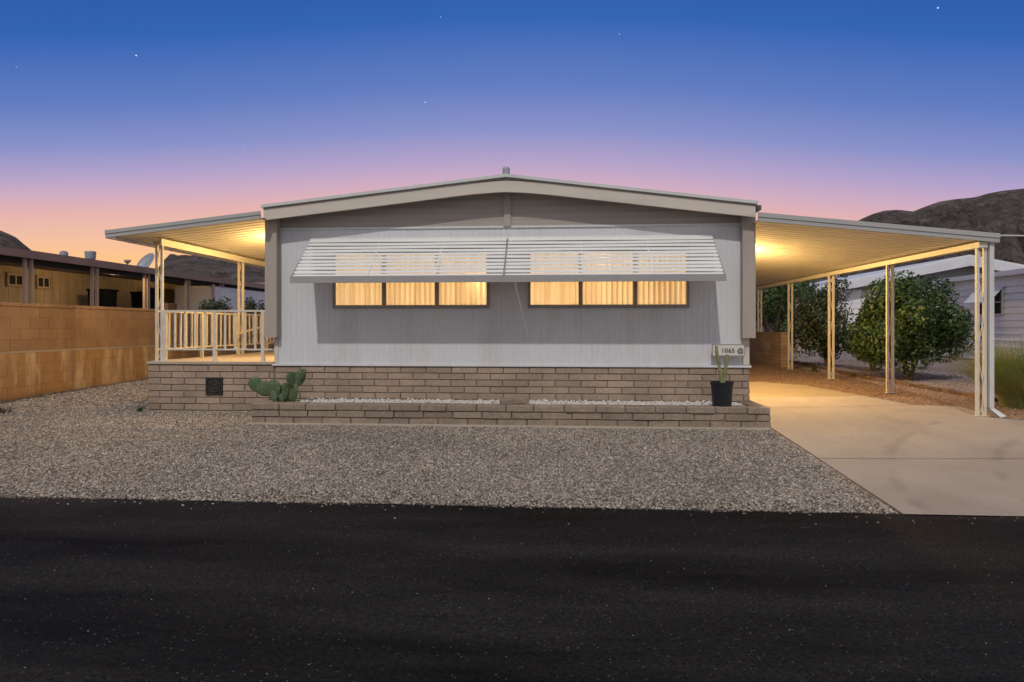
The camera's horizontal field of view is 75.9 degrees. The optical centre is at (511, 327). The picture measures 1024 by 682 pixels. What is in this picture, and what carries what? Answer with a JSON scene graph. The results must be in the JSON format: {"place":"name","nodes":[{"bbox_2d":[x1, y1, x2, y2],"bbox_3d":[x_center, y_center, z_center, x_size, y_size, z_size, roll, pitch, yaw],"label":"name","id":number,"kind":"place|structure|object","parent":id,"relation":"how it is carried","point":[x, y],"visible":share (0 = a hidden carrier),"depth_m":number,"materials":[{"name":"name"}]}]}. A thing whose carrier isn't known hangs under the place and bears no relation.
{"place":"outdoors","nodes":[
{"label":"outdoors","id":0,"kind":"place"},
{"bbox_2d":[0,230,30,249],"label":"hill","id":1,"kind":"structure","parent":0,"point":[7,240],"depth_m":214.11,"materials":[{"name":"grey stone"}]},
{"bbox_2d":[130,292,154,308],"bbox_3d":[-12.121,-0.350,21.599,0.580,1.599,0.580,0,0,4],"label":"black bin","id":2,"kind":"object","parent":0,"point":[136,299],"visible":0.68,"depth_m":21.36,"materials":[{"name":"plastic"}]},
{"bbox_2d":[159,254,264,281],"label":"mountain","id":3,"kind":"structure","parent":0,"point":[192,264],"depth_m":147.07,"materials":[{"name":"stone"}]},
{"bbox_2d":[0,497,1023,681],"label":"road","id":4,"kind":"structure","parent":0,"point":[105,590],"depth_m":3.91,"materials":[{"name":"black asphalt"}]},
{"bbox_2d":[0,345,1023,516],"bbox_3d":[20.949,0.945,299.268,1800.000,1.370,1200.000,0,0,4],"label":"ground","id":5,"kind":"structure","parent":0,"point":[847,356],"depth_m":8.90,"materials":[{"name":"gravel"}]},
{"bbox_2d":[0,246,264,309],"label":"neighbour home","id":6,"kind":"object","parent":5,"relation":"on","point":[31,276],"visible":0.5,"depth_m":18.78,"materials":[{"name":"beige wood"}]},
{"bbox_2d":[6,272,21,287],"bbox_3d":[-13.280,-1.260,17.570,0.049,0.380,0.600,0,0,4],"label":"window","id":7,"kind":"structure","parent":6,"relation":"in","point":[12,279],"depth_m":17.51,"materials":[{"name":"beige glass"}]},
{"bbox_2d":[35,275,51,289],"bbox_3d":[-13.214,-1.260,18.518,0.049,0.380,0.540,0,0,4],"label":"window","id":8,"kind":"structure","parent":6,"relation":"in","point":[41,282],"depth_m":18.50,"materials":[{"name":"beige glass"}]},
{"bbox_2d":[59,251,67,255],"bbox_3d":[-12.002,-1.903,17.581,0.200,0.285,0.200,0,0,4],"label":"roof vent","id":9,"kind":"object","parent":6,"relation":"on","point":[63,253],"visible":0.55,"depth_m":17.51,"materials":[{"name":"silver metal"}]},
{"bbox_2d":[84,251,95,259],"bbox_3d":[-11.932,-1.960,18.578,0.290,0.400,0.290,0,0,4],"label":"roof flue","id":10,"kind":"object","parent":6,"relation":"on","point":[90,254],"visible":0.6,"depth_m":18.47,"materials":[{"name":"silver metal"}]},
{"bbox_2d":[86,289,118,306],"bbox_3d":[-12.258,-0.341,19.654,0.600,1.579,0.600,0,0,4],"label":"black bin","id":11,"kind":"object","parent":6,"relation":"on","point":[107,297],"visible":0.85,"depth_m":19.44,"materials":[{"name":"plastic"}]},
{"bbox_2d":[136,253,153,266],"bbox_3d":[-11.793,-2.074,21.094,0.757,0.646,0.408,0,0,24],"label":"satellite dish","id":12,"kind":"object","parent":6,"relation":"on","point":[146,260],"visible":0.69,"depth_m":21.23,"materials":[{"name":"white metal"}]},
{"bbox_2d":[142,287,159,308],"bbox_3d":[-12.878,-0.350,23.457,0.029,2.100,1.000,0,0,4],"label":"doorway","id":13,"kind":"structure","parent":6,"relation":"in","point":[151,289],"depth_m":23.54,"materials":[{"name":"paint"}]},
{"bbox_2d":[0,302,273,401],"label":"boundary wall","id":14,"kind":"structure","parent":5,"relation":"on","point":[49,348],"depth_m":12.40,"materials":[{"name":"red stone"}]},
{"bbox_2d":[147,351,274,410],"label":"patio deck","id":15,"kind":"structure","parent":5,"relation":"on","point":[207,383],"depth_m":10.54,"materials":[{"name":"brick"}]},
{"bbox_2d":[105,211,267,360],"bbox_3d":[-4.723,-0.610,15.236,2.530,2.330,10.262,0,0,4],"label":"patio cover","id":16,"kind":"object","parent":15,"relation":"on","point":[239,239],"visible":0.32,"depth_m":10.75,"materials":[{"name":"metal"}]},
{"bbox_2d":[159,310,273,361],"bbox_3d":[-4.517,0.140,14.974,2.024,0.830,8.756,0,0,4],"label":"patio railing","id":17,"kind":"object","parent":15,"relation":"on","point":[236,344],"visible":0.59,"depth_m":10.67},
{"bbox_2d":[236,326,273,344],"bbox_3d":[-5.314,0.137,14.707,0.055,0.834,3.405,0,0,5],"label":"handrail","id":18,"kind":"object","parent":15,"relation":"on","point":[252,330],"visible":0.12,"depth_m":13.58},
{"bbox_2d":[199,296,232,309],"bbox_3d":[-8.568,0.120,18.864,0.991,2.024,1.098,0,0,4],"label":"bush","id":19,"kind":"object","parent":5,"relation":"on","point":[210,305],"visible":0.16,"depth_m":18.76,"materials":[{"name":"green plant"}]},
{"bbox_2d":[175,284,264,312],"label":"lap sided shed","id":20,"kind":"structure","parent":5,"relation":"on","point":[198,294],"depth_m":23.19,"materials":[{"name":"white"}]},
{"bbox_2d":[241,297,264,313],"bbox_3d":[-8.294,0.072,21.026,0.835,2.117,0.686,0,0,4],"label":"bush","id":21,"kind":"object","parent":5,"relation":"on","point":[250,305],"visible":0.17,"depth_m":21.01,"materials":[{"name":"green plant"}]},
{"bbox_2d":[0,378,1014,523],"bbox_3d":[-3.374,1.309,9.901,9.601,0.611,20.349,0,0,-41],"label":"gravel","id":22,"kind":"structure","parent":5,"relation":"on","point":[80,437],"depth_m":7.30,"materials":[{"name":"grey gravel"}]},
{"bbox_2d":[0,405,17,413],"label":"dry weed","id":23,"kind":"object","parent":22,"relation":"on","point":[2,409],"visible":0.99,"depth_m":9.86,"materials":[{"name":"brown plant"}]},
{"bbox_2d":[247,398,771,429],"bbox_3d":[-0.092,1.349,9.682,7.364,0.502,1.034,0,0,4],"label":"planter","id":24,"kind":"object","parent":5,"relation":"on","point":[750,415],"visible":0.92,"depth_m":9.22,"materials":[{"name":"tan brick"},{"name":"white gravel"}]},
{"bbox_2d":[248,369,306,401],"bbox_3d":[-3.527,0.891,9.865,0.860,0.533,0.185,0,0,-7],"label":"prickly pear","id":25,"kind":"object","parent":24,"relation":"on","point":[274,390],"visible":0.93,"depth_m":9.87,"materials":[{"name":"green plant"}]},
{"bbox_2d":[500,396,528,404],"bbox_3d":[0.034,1.052,9.370,0.416,0.109,0.143,0,0,-10],"label":"loose block","id":26,"kind":"object","parent":24,"relation":"on","point":[514,400],"depth_m":9.31,"materials":[{"name":"beige concrete"}]},
{"bbox_2d":[296,397,744,405],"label":"white rocks","id":27,"kind":"object","parent":24,"relation":"in","point":[494,401],"visible":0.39,"depth_m":9.89,"materials":[{"name":"gravel"}]},
{"bbox_2d":[710,381,733,406],"bbox_3d":[2.932,0.933,9.168,0.320,0.336,0.320,0,0,4],"label":"plant pot","id":28,"kind":"object","parent":24,"relation":"on","point":[721,393],"visible":0.98,"depth_m":9.05,"materials":[{"name":"black plastic"}]},
{"bbox_2d":[715,346,728,382],"bbox_3d":[2.928,0.535,9.168,0.193,0.550,0.066,0,0,0],"label":"potted cactus","id":29,"kind":"object","parent":28,"relation":"on","point":[723,379],"visible":0.96,"depth_m":9.15,"materials":[{"name":"green plant"}]},
{"bbox_2d":[261,167,760,402],"bbox_3d":[0.356,-0.517,16.581,7.595,3.835,13.470,0,0,4],"label":"mobile home","id":30,"kind":"object","parent":5,"relation":"on","point":[642,341],"visible":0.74,"depth_m":10.17,"materials":[{"name":"white paint"}]},
{"bbox_2d":[290,237,507,282],"bbox_3d":[-1.657,-1.022,9.904,3.146,0.755,0.809,0,0,4],"label":"awning","id":31,"kind":"object","parent":30,"relation":"attached to","point":[367,277],"depth_m":9.81,"materials":[{"name":"white metal"}]},
{"bbox_2d":[332,248,488,307],"bbox_3d":[-1.581,-0.748,10.353,2.509,1.105,0.155,0,0,4],"label":"window","id":32,"kind":"structure","parent":30,"relation":"in","point":[430,294],"depth_m":10.37,"materials":[{"name":"beige glass"}]},
{"bbox_2d":[528,250,688,307],"bbox_3d":[1.503,-0.748,10.137,2.513,1.105,0.155,0,0,4],"label":"window","id":33,"kind":"structure","parent":30,"relation":"in","point":[639,294],"depth_m":10.15,"materials":[{"name":"beige glass"}]},
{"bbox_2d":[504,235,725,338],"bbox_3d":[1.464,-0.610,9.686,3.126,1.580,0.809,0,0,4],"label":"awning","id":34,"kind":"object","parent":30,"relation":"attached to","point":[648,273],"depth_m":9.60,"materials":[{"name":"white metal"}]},
{"bbox_2d":[712,344,744,355],"bbox_3d":[3.243,0.348,9.892,0.478,0.182,0.149,0,0,4],"label":"house number sign","id":35,"kind":"object","parent":30,"relation":"attached to","point":[732,349],"visible":1,"depth_m":9.82,"materials":[{"name":"white metal"}]},
{"bbox_2d":[749,332,786,367],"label":"block wall","id":36,"kind":"structure","parent":5,"relation":"on","point":[768,348],"depth_m":18.75,"materials":[{"name":"brown brick"}]},
{"bbox_2d":[756,279,818,333],"bbox_3d":[9.821,-0.712,24.791,3.820,3.523,3.018,0,0,4],"label":"green tree","id":37,"kind":"object","parent":5,"relation":"on","point":[772,298],"visible":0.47,"depth_m":24.31,"materials":[{"name":"green plant"}]},
{"bbox_2d":[764,280,824,347],"bbox_3d":[13.423,-0.525,30.167,3.700,3.304,3.190,0,0,4],"label":"olive tree","id":38,"kind":"object","parent":5,"relation":"on","point":[811,286],"visible":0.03,"depth_m":29.78,"materials":[{"name":"green plant"}]},
{"bbox_2d":[795,300,800,358],"bbox_3d":[9.586,0.075,21.984,0.205,2.052,0.190,0,0,4],"label":"wooden post","id":39,"kind":"object","parent":5,"relation":"on","point":[797,356],"visible":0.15,"depth_m":21.91,"materials":[{"name":"grey wood"}]},
{"bbox_2d":[808,361,822,371],"bbox_3d":[7.623,0.961,16.482,0.492,0.314,0.518,0,0,-18],"label":"spiky weed","id":40,"kind":"object","parent":5,"relation":"on","point":[814,368],"visible":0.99,"depth_m":16.44,"materials":[{"name":"green plant"}]},
{"bbox_2d":[853,305,896,370],"bbox_3d":[9.143,0.244,16.579,1.093,1.778,1.106,0,0,4],"label":"yellowish bush","id":41,"kind":"object","parent":5,"relation":"on","point":[872,367],"visible":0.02,"depth_m":16.54,"materials":[{"name":"green plant"}]},
{"bbox_2d":[749,359,1023,418],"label":"pebbles","id":42,"kind":"object","parent":5,"relation":"on","point":[896,376],"visible":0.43,"depth_m":14.45,"materials":[{"name":"brown gravel"}]},
{"bbox_2d":[790,275,857,366],"bbox_3d":[8.454,-0.175,17.700,2.001,2.560,2.097,0,0,4],"label":"oleander bush","id":43,"kind":"object","parent":42,"relation":"in","point":[812,325],"visible":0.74,"depth_m":17.39,"materials":[{"name":"green plant"}]},
{"bbox_2d":[790,360,998,401],"bbox_3d":[8.140,1.125,16.301,0.469,0.304,10.860,0,0,3],"label":"garden edging","id":44,"kind":"object","parent":42,"relation":"on","point":[936,389],"visible":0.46,"depth_m":13.32,"materials":[{"name":"red stone"}]},
{"bbox_2d":[842,270,981,379],"bbox_3d":[8.765,-0.029,14.248,2.774,2.412,2.059,0,0,4],"label":"citrus bush","id":45,"kind":"object","parent":42,"relation":"in","point":[921,319],"visible":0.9,"depth_m":13.96,"materials":[{"name":"green plant"}]},
{"bbox_2d":[919,333,1023,408],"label":"fountain grass","id":46,"kind":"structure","parent":42,"relation":"in","point":[1008,382],"depth_m":10.13,"materials":[{"name":"green plant"}]},
{"bbox_2d":[933,268,1023,360],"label":"siding home","id":47,"kind":"object","parent":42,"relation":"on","point":[1008,303],"visible":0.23,"depth_m":19.46,"materials":[{"name":"white metal"}]},
{"bbox_2d":[980,288,1003,315],"bbox_3d":[14.578,-0.755,20.006,0.050,0.810,1.170,0,0,4],"label":"window","id":48,"kind":"structure","parent":47,"relation":"in","point":[999,297],"depth_m":19.60,"materials":[{"name":"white glass"}]},
{"bbox_2d":[756,255,1023,346],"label":"gabled home","id":49,"kind":"object","parent":5,"relation":"on","point":[964,265],"visible":0.13,"depth_m":29.54,"materials":[{"name":"white metal"}]},
{"bbox_2d":[0,0,1023,267],"label":"sky","id":50,"kind":"structure","parent":0,"point":[115,114],"materials":[{"name":"blue"}]},
{"bbox_2d":[749,382,1023,515],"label":"driveway","id":51,"kind":"structure","parent":0,"point":[944,460],"depth_m":7.84,"materials":[{"name":"concrete"}]},
{"bbox_2d":[753,212,1005,417],"bbox_3d":[5.716,-0.195,15.789,3.400,2.940,12.900,0,0,4],"label":"carport","id":52,"kind":"object","parent":51,"relation":"on","point":[791,249],"visible":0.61,"depth_m":10.49,"materials":[{"name":"metal"}]},
{"bbox_2d":[809,188,1023,282],"bbox_3d":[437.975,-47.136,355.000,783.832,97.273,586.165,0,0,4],"label":"mountain","id":53,"kind":"structure","parent":0,"point":[1001,212],"depth_m":208.85,"materials":[{"name":"stone"}]}
]}

